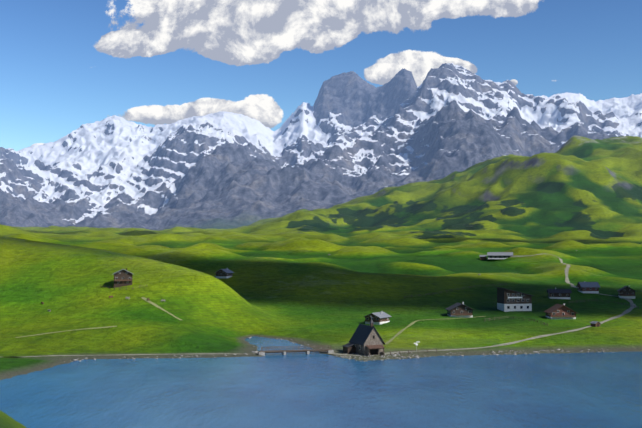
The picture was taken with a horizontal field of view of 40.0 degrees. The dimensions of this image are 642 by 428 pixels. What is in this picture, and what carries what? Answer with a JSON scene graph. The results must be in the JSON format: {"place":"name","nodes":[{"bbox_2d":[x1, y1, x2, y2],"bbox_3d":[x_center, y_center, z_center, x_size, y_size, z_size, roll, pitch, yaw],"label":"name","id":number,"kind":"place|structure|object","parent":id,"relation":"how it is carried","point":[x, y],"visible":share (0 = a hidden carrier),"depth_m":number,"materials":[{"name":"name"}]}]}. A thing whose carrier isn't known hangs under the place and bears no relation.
{"place":"outdoors","nodes":[
{"label":"outdoors","id":0,"kind":"place"},
{"bbox_2d":[9,353,228,356],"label":"shore path","id":1,"kind":"structure","parent":0,"point":[119,354],"depth_m":241.25,"materials":[{"name":"beige gravel"}]},
{"bbox_2d":[0,63,641,427],"bbox_3d":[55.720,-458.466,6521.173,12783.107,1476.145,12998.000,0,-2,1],"label":"terrain","id":2,"kind":"structure","parent":0,"point":[394,191],"depth_m":1282.36,"materials":[{"name":"green plant"}]},
{"bbox_2d":[16,326,116,337],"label":"dirt path","id":3,"kind":"structure","parent":2,"relation":"on","point":[69,330],"depth_m":270.41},
{"bbox_2d":[112,268,132,286],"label":"chalet","id":4,"kind":"object","parent":2,"relation":"on","point":[122,277],"visible":1,"depth_m":319.55,"materials":[{"name":"brown wood"}]},
{"bbox_2d":[100,284,146,289],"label":"fence","id":5,"kind":"object","parent":2,"relation":"on","point":[121,287],"visible":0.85,"depth_m":315.44,"materials":[{"name":"brown wood"}]},
{"bbox_2d":[141,297,181,319],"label":"dirt path","id":6,"kind":"structure","parent":2,"relation":"on","point":[151,302],"depth_m":297.67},
{"bbox_2d":[215,268,233,277],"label":"house","id":7,"kind":"structure","parent":2,"relation":"on","point":[224,273],"depth_m":425.91,"materials":[{"name":"grey wood"}]},
{"bbox_2d":[258,345,333,355],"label":"foot bridge","id":8,"kind":"structure","parent":2,"relation":"on","point":[284,352],"depth_m":244.67,"materials":[{"name":"stone"}]},
{"bbox_2d":[64,337,603,361],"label":"shore stones","id":9,"kind":"object","parent":2,"relation":"on","point":[394,355],"visible":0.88,"depth_m":240.94,"materials":[{"name":"grey stone"}]},
{"bbox_2d":[342,316,384,355],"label":"chapel","id":10,"kind":"structure","parent":2,"relation":"on","point":[367,340],"depth_m":242.39,"materials":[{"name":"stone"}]},
{"bbox_2d":[364,311,391,324],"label":"chalet","id":11,"kind":"object","parent":2,"relation":"on","point":[379,318],"visible":0.92,"depth_m":310.38,"materials":[{"name":"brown wood"}]},
{"bbox_2d":[390,349,436,354],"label":"benches","id":12,"kind":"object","parent":2,"relation":"on","point":[427,351],"depth_m":243.97,"materials":[{"name":"wood"}]},
{"bbox_2d":[385,316,483,343],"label":"path","id":13,"kind":"structure","parent":2,"relation":"on","point":[397,334],"depth_m":298.90,"materials":[{"name":"beige gravel"}]},
{"bbox_2d":[404,283,506,297],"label":"meadow fence","id":14,"kind":"object","parent":2,"relation":"on","point":[451,290],"depth_m":390.73,"materials":[{"name":"brown wood"}]},
{"bbox_2d":[446,302,474,316],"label":"chalet","id":15,"kind":"object","parent":2,"relation":"on","point":[457,309],"visible":1,"depth_m":329.82,"materials":[{"name":"brown wood"}]},
{"bbox_2d":[479,255,486,259],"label":"farm shed","id":16,"kind":"structure","parent":2,"relation":"on","point":[482,257],"depth_m":631.22,"materials":[{"name":"brown wood"}]},
{"bbox_2d":[487,252,512,258],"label":"farm barn","id":17,"kind":"structure","parent":2,"relation":"on","point":[497,255],"depth_m":623.13,"materials":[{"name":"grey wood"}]},
{"bbox_2d":[495,287,532,311],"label":"hotel building","id":18,"kind":"structure","parent":2,"relation":"on","point":[509,300],"depth_m":346.25,"materials":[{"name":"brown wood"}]},
{"bbox_2d":[484,316,547,324],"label":"fence","id":19,"kind":"object","parent":2,"relation":"on","point":[511,317],"visible":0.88,"depth_m":321.00,"materials":[{"name":"brown wood"}]},
{"bbox_2d":[547,288,571,298],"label":"chalet","id":20,"kind":"object","parent":2,"relation":"on","point":[555,293],"visible":1,"depth_m":381.76,"materials":[{"name":"grey wood"}]},
{"bbox_2d":[544,304,576,318],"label":"chalet","id":21,"kind":"object","parent":2,"relation":"on","point":[559,311],"visible":1,"depth_m":324.47,"materials":[{"name":"red wood"}]},
{"bbox_2d":[576,281,599,292],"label":"chalet","id":22,"kind":"object","parent":2,"relation":"on","point":[588,287],"visible":1,"depth_m":401.37,"materials":[{"name":"brown wood"}]},
{"bbox_2d":[590,321,600,326],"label":"hut","id":23,"kind":"object","parent":2,"relation":"on","point":[595,323],"visible":0.94,"depth_m":305.57,"materials":[{"name":"brown wood"}]},
{"bbox_2d":[569,299,638,308],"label":"fence","id":24,"kind":"object","parent":2,"relation":"on","point":[604,301],"visible":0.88,"depth_m":371.28,"materials":[{"name":"brown wood"}]},
{"bbox_2d":[617,285,636,298],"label":"chalet","id":25,"kind":"object","parent":2,"relation":"on","point":[626,292],"visible":1,"depth_m":389.27,"materials":[{"name":"brown wood"}]},
{"bbox_2d":[0,336,641,427],"bbox_3d":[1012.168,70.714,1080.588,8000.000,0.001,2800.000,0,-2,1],"label":"lake water","id":26,"kind":"structure","parent":0,"point":[534,390],"depth_m":180.29,"materials":[{"name":"blue liquid"}]},
{"bbox_2d":[0,0,641,150],"label":"sky","id":27,"kind":"structure","parent":0,"point":[65,65],"materials":[{"name":"blue"}]},
{"bbox_2d":[323,265,635,355],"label":"shore path","id":28,"kind":"structure","parent":0,"point":[573,285],"depth_m":288.36,"materials":[{"name":"grey gravel"}]},
{"bbox_2d":[511,253,568,264],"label":"path","id":29,"kind":"structure","parent":0,"point":[561,260],"depth_m":604.60,"materials":[{"name":"beige gravel"}]}
]}

